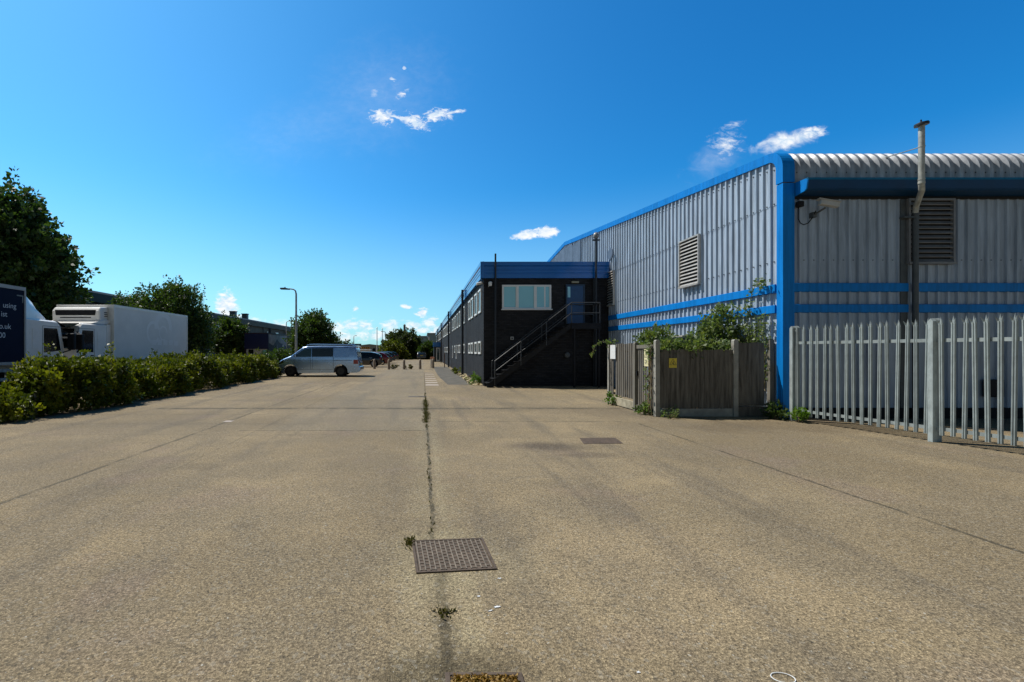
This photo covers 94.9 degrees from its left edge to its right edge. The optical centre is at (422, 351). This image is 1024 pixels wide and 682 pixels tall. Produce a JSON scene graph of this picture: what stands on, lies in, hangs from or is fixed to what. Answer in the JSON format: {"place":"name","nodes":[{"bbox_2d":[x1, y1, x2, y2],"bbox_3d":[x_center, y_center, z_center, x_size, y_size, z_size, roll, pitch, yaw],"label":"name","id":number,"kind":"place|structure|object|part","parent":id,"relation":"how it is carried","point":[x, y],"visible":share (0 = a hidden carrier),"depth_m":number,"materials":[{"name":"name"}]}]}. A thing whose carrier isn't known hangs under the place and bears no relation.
{"place":"outdoors","nodes":[
{"label":"outdoors","id":0,"kind":"place"},
{"bbox_2d":[360,347,371,351],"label":"parked van","id":1,"kind":"object","parent":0,"point":[365,349],"visible":0.2,"depth_m":75.11,"materials":[{"name":"white paint"}]},
{"bbox_2d":[427,333,435,341],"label":"distribution shed","id":2,"kind":"structure","parent":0,"point":[431,336],"depth_m":128.00,"materials":[{"name":"grey metal"}]},
{"bbox_2d":[434,367,470,384],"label":"pavement","id":3,"kind":"structure","parent":0,"point":[447,375],"depth_m":27.23,"materials":[{"name":"concrete"}]},
{"bbox_2d":[0,359,1023,681],"bbox_3d":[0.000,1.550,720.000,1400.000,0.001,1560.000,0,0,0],"label":"ground","id":4,"kind":"structure","parent":0,"point":[260,537],"depth_m":3.79,"materials":[{"name":"concrete"}]},
{"bbox_2d":[0,382,45,422],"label":"bush","id":5,"kind":"object","parent":4,"relation":"on","point":[18,406],"visible":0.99,"depth_m":10.25,"materials":[{"name":"green plant"}]},
{"bbox_2d":[0,283,75,387],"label":"box truck","id":6,"kind":"object","parent":4,"relation":"on","point":[25,325],"visible":0.78,"depth_m":15.05,"materials":[{"name":"blue paint"}]},
{"label":"door window","id":7,"kind":"part","parent":6,"relation":"part of","materials":[{"name":"black glass"}]},
{"bbox_2d":[0,166,100,320],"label":"broadleaf tree","id":8,"kind":"object","parent":4,"relation":"on","point":[39,262],"visible":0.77,"depth_m":23.82,"materials":[{"name":"green plant"}]},
{"bbox_2d":[52,305,187,358],"bbox_3d":[-14.200,-0.215,21.375,2.900,3.530,8.270,0,0,0],"label":"box truck","id":9,"kind":"object","parent":4,"relation":"on","point":[137,333],"visible":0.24,"depth_m":19.94,"materials":[{"name":"white paint"}]},
{"label":"door window","id":10,"kind":"part","parent":9,"relation":"part of","materials":[{"name":"black glass"}]},
{"bbox_2d":[104,289,150,308],"bbox_3d":[-20.495,-1.488,33.489,4.477,6.082,4.011,0,0,-31],"label":"broadleaf tree","id":11,"kind":"object","parent":4,"relation":"on","point":[120,301],"visible":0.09,"depth_m":32.84,"materials":[{"name":"green plant"}]},
{"bbox_2d":[0,341,284,416],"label":"hedge","id":12,"kind":"object","parent":4,"relation":"on","point":[98,381],"visible":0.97,"depth_m":13.38,"materials":[{"name":"green plant"}]},
{"bbox_2d":[126,274,229,359],"bbox_3d":[-18.031,-1.989,32.793,7.410,7.087,6.274,0,0,0],"label":"broadleaf tree","id":13,"kind":"object","parent":4,"relation":"on","point":[176,298],"visible":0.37,"depth_m":32.26,"materials":[{"name":"green plant"}]},
{"bbox_2d":[75,290,292,360],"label":"industrial unit","id":14,"kind":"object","parent":4,"relation":"on","point":[102,298],"visible":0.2,"depth_m":63.92,"materials":[{"name":"grey metal"}]},
{"bbox_2d":[206,310,249,356],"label":"broadleaf tree","id":15,"kind":"object","parent":4,"relation":"on","point":[233,339],"visible":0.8,"depth_m":42.16,"materials":[{"name":"green plant"}]},
{"bbox_2d":[244,328,286,358],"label":"box truck","id":16,"kind":"object","parent":4,"relation":"on","point":[269,341],"visible":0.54,"depth_m":42.60,"materials":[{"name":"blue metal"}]},
{"bbox_2d":[254,349,261,354],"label":"door","id":17,"kind":"structure","parent":16,"relation":"in","point":[255,350],"depth_m":42.66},
{"bbox_2d":[257,346,291,365],"bbox_3d":[-10.747,0.636,34.010,3.237,2.046,2.681,0,0,38],"label":"bush","id":18,"kind":"object","parent":4,"relation":"on","point":[280,354],"visible":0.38,"depth_m":33.45,"materials":[{"name":"green plant"}]},
{"bbox_2d":[280,287,296,351],"bbox_3d":[-9.553,-1.520,33.000,1.233,6.140,0.280,0,0,0],"label":"street lamp","id":19,"kind":"object","parent":4,"relation":"on","point":[284,288],"visible":0.81,"depth_m":32.94,"materials":[{"name":"grey metal"}]},
{"bbox_2d":[282,308,342,353],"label":"broadleaf tree","id":20,"kind":"object","parent":4,"relation":"on","point":[315,327],"visible":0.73,"depth_m":44.85,"materials":[{"name":"green plant"}]},
{"bbox_2d":[279,344,363,376],"bbox_3d":[-6.343,0.532,29.120,5.045,2.035,2.309,0,0,0],"label":"parked van","id":21,"kind":"object","parent":4,"relation":"on","point":[321,358],"visible":0.99,"depth_m":28.20,"materials":[{"name":"silver metal"}]},
{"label":"window","id":22,"kind":"part","parent":21,"relation":"part of","materials":[{"name":"black glass"}]},
{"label":"window","id":23,"kind":"part","parent":21,"relation":"part of","materials":[{"name":"black glass"}]},
{"bbox_2d":[224,374,437,421],"bbox_3d":[-3.200,1.546,32.490,7.841,0.003,44.195,0,0,-7],"label":"road marking","id":24,"kind":"object","parent":4,"relation":"on","point":[425,382],"visible":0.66,"depth_m":24.42,"materials":[{"name":"paint"}]},
{"bbox_2d":[334,338,357,345],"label":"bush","id":25,"kind":"object","parent":4,"relation":"on","point":[344,342],"visible":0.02,"depth_m":59.90,"materials":[{"name":"green plant"}]},
{"bbox_2d":[342,352,383,366],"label":"parked car","id":26,"kind":"object","parent":4,"relation":"on","point":[368,358],"visible":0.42,"depth_m":44.94,"materials":[{"name":"black metal"}]},
{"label":"window","id":27,"kind":"part","parent":26,"relation":"part of","materials":[{"name":"black glass"}]},
{"bbox_2d":[358,344,381,351],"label":"office unit","id":28,"kind":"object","parent":4,"relation":"on","point":[374,348],"visible":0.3,"depth_m":140.00,"materials":[{"name":"beige"}]},
{"bbox_2d":[375,352,388,364],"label":"parked car","id":29,"kind":"object","parent":4,"relation":"on","point":[385,356],"visible":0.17,"depth_m":52.19,"materials":[{"name":"metal"}]},
{"bbox_2d":[383,352,392,363],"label":"parked car","id":30,"kind":"object","parent":4,"relation":"on","point":[390,357],"visible":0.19,"depth_m":57.70,"materials":[{"name":"red metal"}]},
{"bbox_2d":[387,352,395,360],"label":"parked car","id":31,"kind":"object","parent":4,"relation":"on","point":[393,355],"visible":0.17,"depth_m":65.19,"materials":[{"name":"metal"}]},
{"bbox_2d":[377,338,411,359],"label":"bush","id":32,"kind":"object","parent":4,"relation":"on","point":[398,348],"visible":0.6,"depth_m":85.32,"materials":[{"name":"green plant"}]},
{"bbox_2d":[380,327,424,357],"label":"broadleaf tree","id":33,"kind":"object","parent":4,"relation":"on","point":[410,339],"visible":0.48,"depth_m":90.30,"materials":[{"name":"green plant"}]},
{"bbox_2d":[406,346,423,358],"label":"bush","id":34,"kind":"object","parent":4,"relation":"on","point":[414,356],"visible":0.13,"depth_m":89.30,"materials":[{"name":"green plant"}]},
{"bbox_2d":[416,352,425,358],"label":"parked car","id":35,"kind":"object","parent":4,"relation":"on","point":[421,354],"visible":0.79,"depth_m":86.11,"materials":[{"name":"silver metal"}]},
{"bbox_2d":[417,338,433,358],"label":"bush","id":36,"kind":"object","parent":4,"relation":"on","point":[427,347],"visible":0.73,"depth_m":87.15,"materials":[{"name":"green plant"}]},
{"bbox_2d":[401,393,457,618],"bbox_3d":[0.016,1.533,9.837,0.380,0.035,14.353,0,0,0],"label":"moss","id":37,"kind":"object","parent":4,"relation":"on","point":[408,539],"visible":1,"depth_m":3.83,"materials":[{"name":"green plant"}]},
{"bbox_2d":[433,342,440,361],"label":"entrance porch","id":38,"kind":"object","parent":4,"relation":"on","point":[437,351],"visible":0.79,"depth_m":66.93,"materials":[{"name":"blue paint"}]},
{"bbox_2d":[436,348,439,360],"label":"door","id":39,"kind":"structure","parent":38,"relation":"in","point":[437,349],"depth_m":66.93,"materials":[{"name":"grey glass"}]},
{"bbox_2d":[412,538,496,573],"bbox_3d":[0.224,1.544,3.520,0.593,0.010,0.551,0,0,-5],"label":"manhole cover","id":40,"kind":"object","parent":4,"relation":"on","point":[449,555],"visible":1,"depth_m":3.48,"materials":[{"name":"metal"}]},
{"bbox_2d":[451,366,460,373],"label":"weed","id":41,"kind":"object","parent":4,"relation":"on","point":[455,370],"visible":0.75,"depth_m":31.43,"materials":[{"name":"green plant"}]},
{"bbox_2d":[457,373,482,385],"bbox_3d":[2.456,1.515,25.963,0.704,0.238,10.173,0,0,0],"label":"rubble","id":42,"kind":"object","parent":4,"relation":"on","point":[467,377],"visible":0.59,"depth_m":24.33,"materials":[{"name":"stone"}]},
{"bbox_2d":[465,371,480,383],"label":"weed","id":43,"kind":"object","parent":4,"relation":"on","point":[477,379],"visible":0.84,"depth_m":21.54,"materials":[{"name":"green plant"}]},
{"bbox_2d":[445,672,524,681],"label":"drain gully","id":44,"kind":"object","parent":4,"relation":"on","point":[486,677],"visible":1,"depth_m":2.19,"materials":[{"name":"metal"}]},
{"bbox_2d":[435,253,609,385],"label":"office building","id":45,"kind":"structure","parent":4,"relation":"on","point":[482,326],"depth_m":20.65,"materials":[{"name":"paint"}]},
{"bbox_2d":[443,326,446,337],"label":"window","id":46,"kind":"structure","parent":45,"relation":"in","point":[445,329],"depth_m":54.77,"materials":[{"name":"white plastic"}]},
{"bbox_2d":[454,313,458,327],"bbox_3d":[2.520,-2.360,35.900,0.400,1.100,1.200,0,0,0],"label":"window","id":47,"kind":"structure","parent":45,"relation":"in","point":[457,313],"depth_m":35.48,"materials":[{"name":"white plastic"}]},
{"bbox_2d":[459,311,460,326],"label":"window","id":48,"kind":"structure","parent":45,"relation":"in","point":[459,311],"depth_m":33.65,"materials":[{"name":"white plastic"}]},
{"bbox_2d":[468,300,470,319],"bbox_3d":[2.687,-2.360,26.675,0.065,1.100,1.050,0,0,0],"label":"window","id":49,"kind":"structure","parent":45,"relation":"in","point":[469,302],"depth_m":26.76,"materials":[{"name":"white plastic"}]},
{"bbox_2d":[468,343,470,353],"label":"window","id":50,"kind":"structure","parent":45,"relation":"in","point":[469,344],"depth_m":26.76,"materials":[{"name":"white plastic"}]},
{"bbox_2d":[471,297,473,318],"bbox_3d":[2.687,-2.360,25.275,0.065,1.100,1.050,0,0,0],"label":"window","id":51,"kind":"structure","parent":45,"relation":"in","point":[472,299],"depth_m":24.81,"materials":[{"name":"white plastic"}]},
{"bbox_2d":[471,342,473,353],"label":"window","id":52,"kind":"structure","parent":45,"relation":"in","point":[472,344],"depth_m":24.81,"materials":[{"name":"white plastic"}]},
{"bbox_2d":[474,293,477,315],"bbox_3d":[2.687,-2.360,23.450,0.065,1.100,1.000,0,0,0],"label":"window","id":53,"kind":"structure","parent":45,"relation":"in","point":[476,295],"depth_m":23.18,"materials":[{"name":"white plastic"}]},
{"bbox_2d":[474,342,477,353],"bbox_3d":[2.687,-0.170,23.450,0.065,0.600,1.000,0,0,0],"label":"window","id":54,"kind":"structure","parent":45,"relation":"in","point":[475,343],"depth_m":23.18,"materials":[{"name":"white plastic"}]},
{"bbox_2d":[478,288,481,313],"bbox_3d":[2.687,-2.360,21.900,0.065,1.100,1.000,0,0,0],"label":"window","id":55,"kind":"structure","parent":45,"relation":"in","point":[480,290],"depth_m":21.67,"materials":[{"name":"white plastic"}]},
{"bbox_2d":[478,341,481,353],"bbox_3d":[2.687,-0.170,21.900,0.065,0.600,1.000,0,0,0],"label":"window","id":56,"kind":"structure","parent":45,"relation":"in","point":[479,342],"depth_m":21.57,"materials":[{"name":"white plastic"}]},
{"bbox_2d":[501,285,552,309],"bbox_3d":[4.615,-2.397,20.590,2.270,1.125,0.120,0,0,0],"label":"window","id":57,"kind":"structure","parent":45,"relation":"in","point":[514,297],"depth_m":20.62,"materials":[{"name":"glass"}]},
{"bbox_2d":[565,284,584,323],"bbox_3d":[6.780,-2.090,20.594,0.840,1.780,0.112,0,0,0],"label":"door","id":58,"kind":"structure","parent":45,"relation":"in","point":[573,292],"depth_m":20.60,"materials":[{"name":"blue paint"}]},
{"bbox_2d":[484,302,600,387],"bbox_3d":[5.135,-0.271,20.100,4.850,3.641,0.880,0,0,0],"label":"escape stair","id":59,"kind":"object","parent":4,"relation":"on","point":[524,358],"visible":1,"depth_m":19.70,"materials":[{"name":"grey metal"}]},
{"bbox_2d":[592,232,599,386],"bbox_3d":[7.620,-1.845,20.370,0.320,6.790,0.280,0,0,0],"label":"camera pole","id":60,"kind":"object","parent":4,"relation":"on","point":[595,235],"visible":1,"depth_m":20.33,"materials":[{"name":"metal"}]},
{"bbox_2d":[580,438,621,443],"bbox_3d":[3.060,1.543,8.005,0.760,0.004,0.550,0,0,0],"label":"manhole cover","id":61,"kind":"object","parent":4,"relation":"on","point":[597,440],"visible":1,"depth_m":7.99,"materials":[{"name":"metal"}]},
{"bbox_2d":[604,391,621,405],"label":"weed","id":62,"kind":"object","parent":4,"relation":"on","point":[610,396],"visible":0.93,"depth_m":13.28,"materials":[{"name":"green plant"}]},
{"bbox_2d":[632,401,653,414],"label":"weed","id":63,"kind":"object","parent":4,"relation":"on","point":[639,408],"visible":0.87,"depth_m":11.31,"materials":[{"name":"green plant"}]},
{"bbox_2d":[632,321,678,349],"bbox_3d":[6.312,0.359,12.592,1.286,2.388,1.348,0,0,0],"label":"shrub","id":64,"kind":"object","parent":4,"relation":"on","point":[651,335],"visible":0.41,"depth_m":12.46,"materials":[{"name":"green plant"}]},
{"bbox_2d":[660,404,678,418],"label":"weed","id":65,"kind":"object","parent":4,"relation":"on","point":[675,414],"visible":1,"depth_m":10.72,"materials":[{"name":"green plant"}]},
{"bbox_2d":[607,339,773,416],"bbox_3d":[6.890,0.630,12.338,2.820,1.840,2.825,0,0,0],"label":"timber fence","id":66,"kind":"object","parent":4,"relation":"on","point":[716,383],"visible":0.82,"depth_m":10.97,"materials":[{"name":"wood"}]},
{"bbox_2d":[589,338,617,357],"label":"climbing plant","id":67,"kind":"object","parent":66,"relation":"attached to","point":[595,345],"visible":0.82,"depth_m":13.76,"materials":[{"name":"green plant"}]},
{"bbox_2d":[610,345,614,358],"bbox_3d":[5.473,0.020,13.340,0.004,0.400,0.360,0,0,0],"label":"sign","id":68,"kind":"object","parent":66,"relation":"attached to","point":[612,351],"visible":1,"depth_m":13.35,"materials":[{"name":"white plastic"}]},
{"bbox_2d":[644,349,647,365],"bbox_3d":[5.497,0.160,11.395,0.006,0.420,0.210,0,0,0],"label":"warning sign","id":69,"kind":"object","parent":66,"relation":"attached to","point":[645,359],"visible":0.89,"depth_m":11.43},
{"bbox_2d":[642,339,651,415],"bbox_3d":[5.428,0.697,11.204,0.176,1.983,0.478,0,0,15],"label":"climbing plant","id":70,"kind":"object","parent":66,"relation":"attached to","point":[649,371],"visible":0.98,"depth_m":11.17,"materials":[{"name":"green plant"}]},
{"bbox_2d":[669,358,676,367],"bbox_3d":[5.912,0.278,10.942,0.185,0.225,0.006,0,0,0],"label":"warning sign","id":71,"kind":"object","parent":66,"relation":"attached to","point":[672,362],"visible":1,"depth_m":10.94,"materials":[{"name":"yellow metal"}]},
{"bbox_2d":[647,335,731,358],"bbox_3d":[6.483,0.571,11.268,2.171,1.967,0.929,0,0,0],"label":"climbing plant","id":72,"kind":"object","parent":66,"relation":"attached to","point":[670,343],"visible":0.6,"depth_m":11.12,"materials":[{"name":"green plant"}]},
{"bbox_2d":[734,273,775,390],"bbox_3d":[8.127,-0.459,11.547,0.308,2.831,1.509,0,0,0],"label":"climbing plant","id":73,"kind":"object","parent":66,"relation":"attached to","point":[748,338],"visible":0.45,"depth_m":11.37,"materials":[{"name":"green plant"}]},
{"bbox_2d":[672,335,708,344],"bbox_3d":[7.275,0.560,12.700,1.110,1.980,1.060,0,0,0],"label":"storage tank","id":74,"kind":"object","parent":4,"relation":"on","point":[681,336],"visible":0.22,"depth_m":12.18,"materials":[{"name":"metal"}]},
{"bbox_2d":[683,300,746,347],"bbox_3d":[7.694,0.096,12.113,1.635,2.913,1.287,0,0,0],"label":"shrub","id":75,"kind":"object","parent":4,"relation":"on","point":[714,330],"visible":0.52,"depth_m":12.01,"materials":[{"name":"green plant"}]},
{"bbox_2d":[759,399,788,419],"bbox_3d":[8.081,1.335,10.532,0.602,0.524,0.591,0,0,-22],"label":"weed","id":76,"kind":"object","parent":4,"relation":"on","point":[774,412],"visible":1,"depth_m":10.49,"materials":[{"name":"green plant"}]},
{"bbox_2d":[770,672,795,681],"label":"rubber ring","id":77,"kind":"object","parent":4,"relation":"on","point":[782,673],"visible":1,"depth_m":2.21,"materials":[{"name":"white rubber"}]},
{"bbox_2d":[787,406,809,421],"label":"weed","id":78,"kind":"object","parent":4,"relation":"on","point":[804,415],"visible":0.99,"depth_m":10.06,"materials":[{"name":"green plant"}]},
{"bbox_2d":[789,314,1023,445],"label":"palisade fence","id":79,"kind":"object","parent":4,"relation":"on","point":[933,426],"visible":0.98,"depth_m":8.13,"materials":[{"name":"metal"}]},
{"bbox_2d":[0,0,1023,344],"label":"sky","id":80,"kind":"structure","parent":0,"point":[363,159],"materials":[{"name":"blue"}]},
{"bbox_2d":[547,119,1023,418],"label":"warehouse","id":81,"kind":"structure","parent":0,"point":[920,236],"depth_m":10.75,"materials":[{"name":"grey paint"}]},
{"bbox_2d":[795,198,841,224],"bbox_3d":[8.970,-3.170,10.499,0.801,0.541,0.359,0,0,40],"label":"security camera","id":82,"kind":"object","parent":81,"relation":"attached to","point":[825,203],"visible":1,"depth_m":10.42,"materials":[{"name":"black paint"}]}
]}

